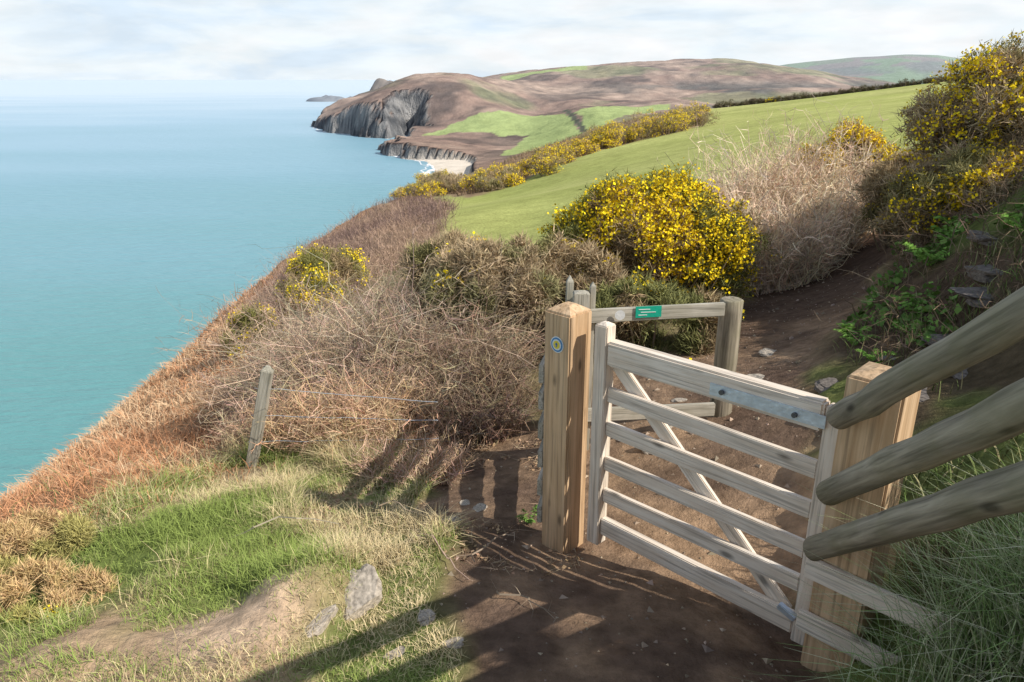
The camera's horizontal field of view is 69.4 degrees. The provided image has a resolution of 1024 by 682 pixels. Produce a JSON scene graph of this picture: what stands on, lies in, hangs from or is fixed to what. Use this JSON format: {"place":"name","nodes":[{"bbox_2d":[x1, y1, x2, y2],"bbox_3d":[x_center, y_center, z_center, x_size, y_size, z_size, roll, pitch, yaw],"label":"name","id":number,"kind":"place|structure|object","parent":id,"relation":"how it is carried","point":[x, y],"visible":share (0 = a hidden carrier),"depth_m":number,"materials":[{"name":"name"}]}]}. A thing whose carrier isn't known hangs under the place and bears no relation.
{"place":"outdoors","nodes":[
{"label":"outdoors","id":0,"kind":"place"},
{"bbox_2d":[0,80,434,497],"bbox_3d":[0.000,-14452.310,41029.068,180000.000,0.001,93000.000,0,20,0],"label":"sea","id":1,"kind":"structure","parent":0,"point":[124,204],"depth_m":426.13,"materials":[{"name":"liquid"}]},
{"bbox_2d":[306,95,343,101],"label":"rocky islet","id":2,"kind":"object","parent":1,"relation":"in","point":[325,98],"visible":0.73,"depth_m":2530.97,"materials":[{"name":"grey stone"}]},
{"bbox_2d":[313,127,435,175],"bbox_3d":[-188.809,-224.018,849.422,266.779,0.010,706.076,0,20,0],"label":"surf foam","id":3,"kind":"object","parent":1,"relation":"on","point":[433,169],"visible":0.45,"depth_m":657.23,"materials":[{"name":"white liquid"}]},
{"bbox_2d":[0,408,477,681],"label":"turf grass","id":4,"kind":"structure","parent":0,"point":[288,489],"depth_m":3.88,"materials":[{"name":"green plant"}]},
{"bbox_2d":[0,54,1023,681],"bbox_3d":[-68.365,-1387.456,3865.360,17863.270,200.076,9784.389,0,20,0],"label":"hillside ground","id":5,"kind":"structure","parent":0,"point":[466,124],"depth_m":4.63,"materials":[{"name":"green plant"}]},
{"bbox_2d":[0,504,99,582],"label":"tussock","id":6,"kind":"object","parent":5,"relation":"on","point":[74,530],"visible":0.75,"depth_m":4.14,"materials":[{"name":"beige plant"}]},
{"bbox_2d":[0,551,125,631],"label":"tussock","id":7,"kind":"object","parent":5,"relation":"on","point":[11,589],"visible":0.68,"depth_m":3.62,"materials":[{"name":"beige plant"}]},
{"bbox_2d":[0,219,348,579],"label":"bracken slope","id":8,"kind":"structure","parent":5,"relation":"on","point":[26,491],"depth_m":8.09,"materials":[{"name":"brown plant"}]},
{"bbox_2d":[217,302,283,359],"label":"gorse bush","id":9,"kind":"object","parent":5,"relation":"on","point":[244,318],"visible":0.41,"depth_m":13.78,"materials":[{"name":"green plant"}]},
{"bbox_2d":[154,189,462,383],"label":"heather scrub","id":10,"kind":"object","parent":5,"relation":"on","point":[364,230],"visible":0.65,"depth_m":29.47,"materials":[{"name":"brown plant"}]},
{"bbox_2d":[305,604,337,637],"bbox_3d":[-0.816,1.181,3.082,0.105,0.042,0.242,12,26,26],"label":"embedded stone","id":11,"kind":"object","parent":5,"relation":"on","point":[322,625],"visible":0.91,"depth_m":3.08,"materials":[{"name":"beige stone"}]},
{"bbox_2d":[274,242,373,326],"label":"gorse bush","id":12,"kind":"object","parent":5,"relation":"on","point":[309,264],"visible":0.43,"depth_m":15.64,"materials":[{"name":"yellow plant"}]},
{"bbox_2d":[245,365,437,466],"bbox_3d":[-1.319,0.683,5.519,1.538,1.096,0.119,0,20,0],"label":"wire fence","id":13,"kind":"object","parent":5,"relation":"on","point":[262,399],"visible":0.9,"depth_m":5.44,"materials":[{"name":"wood"}]},
{"bbox_2d":[343,563,381,620],"bbox_3d":[-0.694,1.143,3.338,0.216,0.072,0.385,-2,22,-11],"label":"embedded stone","id":14,"kind":"object","parent":5,"relation":"on","point":[366,596],"visible":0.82,"depth_m":3.31,"materials":[{"name":"grey stone"}]},
{"bbox_2d":[153,217,582,492],"bbox_3d":[-1.516,-0.130,8.707,4.974,2.947,8.028,0,20,0],"label":"bramble thicket","id":15,"kind":"object","parent":5,"relation":"on","point":[375,348],"visible":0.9,"depth_m":6.34,"materials":[{"name":"beige plant"}]},
{"bbox_2d":[370,78,392,90],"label":"distant knoll","id":16,"kind":"structure","parent":5,"relation":"on","point":[378,82],"depth_m":1647.59,"materials":[{"name":"grey stone"}]},
{"bbox_2d":[227,492,556,620],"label":"fallen sticks","id":17,"kind":"object","parent":5,"relation":"on","point":[443,552],"visible":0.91,"depth_m":3.95,"materials":[{"name":"brown wood"}]},
{"bbox_2d":[383,646,404,659],"bbox_3d":[-0.466,1.287,3.015,0.118,0.036,0.065,-13,23,-33],"label":"embedded stone","id":18,"kind":"object","parent":5,"relation":"on","point":[402,650],"visible":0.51,"depth_m":3.02,"materials":[{"name":"grey stone"}]},
{"bbox_2d":[255,424,579,575],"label":"leaf litter","id":19,"kind":"object","parent":5,"relation":"on","point":[467,531],"visible":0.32,"depth_m":4.34,"materials":[{"name":"brown plant"}]},
{"bbox_2d":[417,609,435,625],"bbox_3d":[-0.368,1.198,3.205,0.074,0.036,0.102,0,20,1],"label":"embedded stone","id":20,"kind":"object","parent":5,"relation":"on","point":[425,621],"visible":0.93,"depth_m":3.19,"materials":[{"name":"grey stone"}]},
{"bbox_2d":[395,224,485,334],"bbox_3d":[-0.764,-0.636,8.889,1.283,1.588,1.289,-16,25,-38],"label":"gorse bush","id":21,"kind":"object","parent":5,"relation":"on","point":[421,254],"visible":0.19,"depth_m":8.57,"materials":[{"name":"brown plant"}]},
{"bbox_2d":[440,637,463,648],"bbox_3d":[-0.251,1.249,3.057,0.110,0.036,0.083,4,20,11],"label":"embedded stone","id":22,"kind":"object","parent":5,"relation":"on","point":[459,643],"visible":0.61,"depth_m":3.04,"materials":[{"name":"grey stone"}]},
{"bbox_2d":[460,499,469,504],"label":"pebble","id":23,"kind":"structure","parent":5,"relation":"on","point":[465,502],"depth_m":4.68,"materials":[{"name":"stone"}]},
{"bbox_2d":[473,503,487,511],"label":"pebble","id":24,"kind":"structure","parent":5,"relation":"on","point":[479,507],"depth_m":4.56,"materials":[{"name":"stone"}]},
{"bbox_2d":[402,225,566,362],"bbox_3d":[-0.278,-0.399,7.771,1.834,1.603,1.642,0,20,0],"label":"gorse bush","id":25,"kind":"object","parent":5,"relation":"on","point":[475,255],"visible":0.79,"depth_m":7.29,"materials":[{"name":"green plant"}]},
{"bbox_2d":[517,505,536,524],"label":"fern","id":26,"kind":"object","parent":5,"relation":"on","point":[529,521],"visible":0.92,"depth_m":4.35,"materials":[{"name":"green plant"}]},
{"bbox_2d":[388,100,720,198],"bbox_3d":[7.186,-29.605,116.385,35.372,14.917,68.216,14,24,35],"label":"gorse hedge","id":27,"kind":"object","parent":5,"relation":"on","point":[547,160],"visible":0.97,"depth_m":102.28,"materials":[{"name":"yellow plant"}]},
{"bbox_2d":[537,275,595,522],"bbox_3d":[0.362,0.486,4.658,0.216,1.473,1.511,3,20,9],"label":"side fence","id":28,"kind":"object","parent":5,"relation":"on","point":[586,298],"visible":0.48,"depth_m":4.97,"materials":[{"name":"grey wood"}]},
{"bbox_2d":[542,301,591,553],"bbox_3d":[0.280,0.619,3.932,0.170,1.708,0.170,18,26,41],"label":"gate post","id":29,"kind":"object","parent":5,"relation":"on","point":[566,378],"visible":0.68,"depth_m":3.80,"materials":[{"name":"brown wood"}]},
{"bbox_2d":[551,336,562,352],"bbox_3d":[0.220,0.019,3.647,0.084,0.084,0.006,18,26,41],"label":"waymark disc","id":30,"kind":"object","parent":29,"relation":"attached to","point":[556,344],"visible":1,"depth_m":3.64,"materials":[{"name":"paint"}]},
{"bbox_2d":[510,226,628,350],"bbox_3d":[0.537,-0.564,8.204,1.611,1.515,1.233,0,20,0],"label":"gorse bush","id":31,"kind":"object","parent":5,"relation":"on","point":[607,267],"visible":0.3,"depth_m":7.84,"materials":[{"name":"brown plant"}]},
{"bbox_2d":[562,266,745,359],"bbox_3d":[1.337,-0.062,7.438,1.975,1.399,1.292,0,20,0],"label":"gorse bush","id":32,"kind":"object","parent":5,"relation":"on","point":[699,334],"visible":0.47,"depth_m":7.20,"materials":[{"name":"green plant"}]},
{"bbox_2d":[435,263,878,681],"bbox_3d":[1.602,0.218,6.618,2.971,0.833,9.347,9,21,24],"label":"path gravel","id":33,"kind":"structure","parent":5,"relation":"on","point":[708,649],"depth_m":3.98,"materials":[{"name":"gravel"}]},
{"bbox_2d":[537,162,781,321],"bbox_3d":[1.706,-1.188,9.201,2.841,2.160,2.424,0,20,0],"label":"gorse bush","id":34,"kind":"object","parent":5,"relation":"on","point":[654,221],"visible":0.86,"depth_m":8.49,"materials":[{"name":"yellow plant"}]},
{"bbox_2d":[588,296,743,421],"bbox_3d":[1.077,0.348,5.308,1.110,1.300,0.164,-4,20,-11],"label":"fence","id":35,"kind":"object","parent":5,"relation":"on","point":[727,310],"visible":0.45,"depth_m":5.18,"materials":[{"name":"wood"}]},
{"bbox_2d":[615,305,661,319],"bbox_3d":[0.857,-0.192,5.026,0.330,0.087,0.022,-4,20,-11],"label":"green sign","id":36,"kind":"object","parent":35,"relation":"attached to","point":[647,311],"visible":1,"depth_m":5.03,"materials":[{"name":"paint"}]},
{"bbox_2d":[671,398,686,401],"bbox_3d":[1.340,0.475,5.896,0.139,0.028,0.106,-6,13,-5],"label":"slate slab","id":37,"kind":"object","parent":5,"relation":"on","point":[678,399],"depth_m":5.88,"materials":[{"name":"stone"}]},
{"bbox_2d":[587,321,837,645],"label":"wooden gate","id":38,"kind":"structure","parent":5,"relation":"on","point":[624,361],"depth_m":3.35,"materials":[{"name":"wood"}]},
{"bbox_2d":[747,374,763,378],"bbox_3d":[1.989,0.325,6.029,0.215,0.048,0.227,1,22,23],"label":"slate slab","id":39,"kind":"object","parent":5,"relation":"on","point":[759,376],"depth_m":6.07,"materials":[{"name":"stone"}]},
{"bbox_2d":[758,348,776,356],"bbox_3d":[2.335,0.109,6.722,0.216,0.042,0.158,-10,28,-36],"label":"slate slab","id":40,"kind":"object","parent":5,"relation":"on","point":[765,352],"depth_m":6.70,"materials":[{"name":"stone"}]},
{"bbox_2d":[657,88,939,296],"bbox_3d":[4.571,-2.517,12.276,6.987,3.147,5.105,-16,25,-38],"label":"bare thorn bush","id":41,"kind":"object","parent":5,"relation":"on","point":[810,222],"visible":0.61,"depth_m":10.79,"materials":[{"name":"beige plant"}]},
{"bbox_2d":[813,377,838,393],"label":"slate slab","id":42,"kind":"structure","parent":5,"relation":"on","point":[822,385],"depth_m":5.11,"materials":[{"name":"grey stone"}]},
{"bbox_2d":[712,74,965,108],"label":"field hedge","id":43,"kind":"object","parent":5,"relation":"on","point":[852,89],"visible":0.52,"depth_m":201.83,"materials":[{"name":"green plant"}]},
{"bbox_2d":[789,116,902,179],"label":"gorse bush","id":44,"kind":"object","parent":5,"relation":"on","point":[867,131],"visible":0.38,"depth_m":12.67,"materials":[{"name":"yellow plant"}]},
{"bbox_2d":[833,323,879,344],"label":"fern","id":45,"kind":"object","parent":5,"relation":"on","point":[845,332],"visible":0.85,"depth_m":5.97,"materials":[{"name":"green plant"}]},
{"bbox_2d":[800,361,920,671],"bbox_3d":[1.335,0.890,2.914,0.200,1.677,0.200,18,26,41],"label":"latch post","id":46,"kind":"object","parent":5,"relation":"on","point":[866,438],"visible":0.4,"depth_m":2.75,"materials":[{"name":"brown wood"}]},
{"bbox_2d":[856,348,896,360],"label":"fern","id":47,"kind":"object","parent":5,"relation":"on","point":[866,355],"visible":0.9,"depth_m":5.21,"materials":[{"name":"green plant"}]},
{"bbox_2d":[795,558,961,669],"bbox_3d":[1.611,1.327,2.693,1.151,1.000,0.145,18,26,41],"label":"board fence","id":48,"kind":"object","parent":5,"relation":"on","point":[826,578],"visible":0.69,"depth_m":2.82,"materials":[{"name":"grey wood"}]},
{"bbox_2d":[738,442,1023,681],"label":"grass tussock","id":49,"kind":"object","parent":5,"relation":"on","point":[1012,647],"depth_m":2.42,"materials":[{"name":"green plant"}]},
{"bbox_2d":[879,355,895,360],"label":"slate slab","id":50,"kind":"structure","parent":5,"relation":"on","point":[885,356],"depth_m":5.33,"materials":[{"name":"grey stone"}]},
{"bbox_2d":[852,142,936,251],"bbox_3d":[5.188,-1.815,9.594,1.648,1.544,1.550,0,20,0],"label":"gorse bush","id":51,"kind":"object","parent":5,"relation":"on","point":[873,181],"visible":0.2,"depth_m":9.49,"materials":[{"name":"brown plant"}]},
{"bbox_2d":[890,319,926,340],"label":"fern","id":52,"kind":"object","parent":5,"relation":"on","point":[911,323],"visible":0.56,"depth_m":5.55,"materials":[{"name":"green plant"}]},
{"bbox_2d":[886,292,934,315],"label":"fern","id":53,"kind":"object","parent":5,"relation":"on","point":[907,294],"visible":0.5,"depth_m":6.02,"materials":[{"name":"green plant"}]},
{"bbox_2d":[803,286,1023,560],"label":"handrail fence","id":54,"kind":"object","parent":5,"relation":"on","point":[996,418],"visible":1,"depth_m":1.85,"materials":[{"name":"brown wood"}]},
{"bbox_2d":[814,120,1023,364],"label":"bank briars","id":55,"kind":"object","parent":5,"relation":"on","point":[1003,186],"visible":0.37,"depth_m":6.01,"materials":[{"name":"green plant"}]},
{"bbox_2d":[919,388,928,401],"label":"slate slab","id":56,"kind":"structure","parent":5,"relation":"on","point":[924,396],"depth_m":4.44,"materials":[{"name":"grey stone"}]},
{"bbox_2d":[898,241,951,265],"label":"fern","id":57,"kind":"object","parent":5,"relation":"on","point":[918,251],"visible":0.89,"depth_m":6.60,"materials":[{"name":"green plant"}]},
{"bbox_2d":[833,163,1023,681],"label":"bank grass","id":58,"kind":"structure","parent":5,"relation":"on","point":[996,448],"depth_m":5.14,"materials":[{"name":"green plant"}]},
{"bbox_2d":[840,167,1023,362],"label":"bank leaves","id":59,"kind":"object","parent":5,"relation":"on","point":[901,274],"visible":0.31,"depth_m":6.25,"materials":[{"name":"green plant"}]},
{"bbox_2d":[920,334,948,345],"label":"slate slab","id":60,"kind":"structure","parent":5,"relation":"on","point":[939,337],"depth_m":5.22,"materials":[{"name":"grey stone"}]},
{"bbox_2d":[927,225,957,241],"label":"fern","id":61,"kind":"object","parent":5,"relation":"on","point":[936,228],"visible":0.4,"depth_m":7.03,"materials":[{"name":"green plant"}]},
{"bbox_2d":[868,131,1023,260],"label":"gorse bush","id":62,"kind":"object","parent":5,"relation":"on","point":[914,210],"visible":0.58,"depth_m":7.48,"materials":[{"name":"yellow plant"}]},
{"bbox_2d":[932,214,972,227],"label":"fern","id":63,"kind":"object","parent":5,"relation":"on","point":[945,219],"visible":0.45,"depth_m":7.30,"materials":[{"name":"green plant"}]},
{"bbox_2d":[888,29,1023,203],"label":"gorse bush","id":64,"kind":"object","parent":5,"relation":"on","point":[991,102],"visible":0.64,"depth_m":7.74,"materials":[{"name":"yellow plant"}]},
{"bbox_2d":[951,368,967,378],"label":"slate slab","id":65,"kind":"structure","parent":5,"relation":"on","point":[959,374],"depth_m":4.63,"materials":[{"name":"grey stone"}]},
{"bbox_2d":[949,287,993,307],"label":"slate slab","id":66,"kind":"structure","parent":5,"relation":"on","point":[969,294],"depth_m":5.27,"materials":[{"name":"grey stone"}]},
{"bbox_2d":[966,230,997,245],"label":"slate slab","id":67,"kind":"structure","parent":5,"relation":"on","point":[984,239],"depth_m":5.95,"materials":[{"name":"grey stone"}]},
{"bbox_2d":[964,264,1002,282],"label":"slate slab","id":68,"kind":"structure","parent":5,"relation":"on","point":[983,277],"depth_m":5.49,"materials":[{"name":"grey stone"}]},
{"bbox_2d":[993,211,1023,233],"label":"fern","id":69,"kind":"object","parent":5,"relation":"on","point":[1018,218],"visible":0.79,"depth_m":5.70,"materials":[{"name":"green plant"}]},
{"bbox_2d":[0,0,1023,79],"label":"sky","id":70,"kind":"structure","parent":0,"point":[40,39],"materials":[{"name":"white"}]}
]}

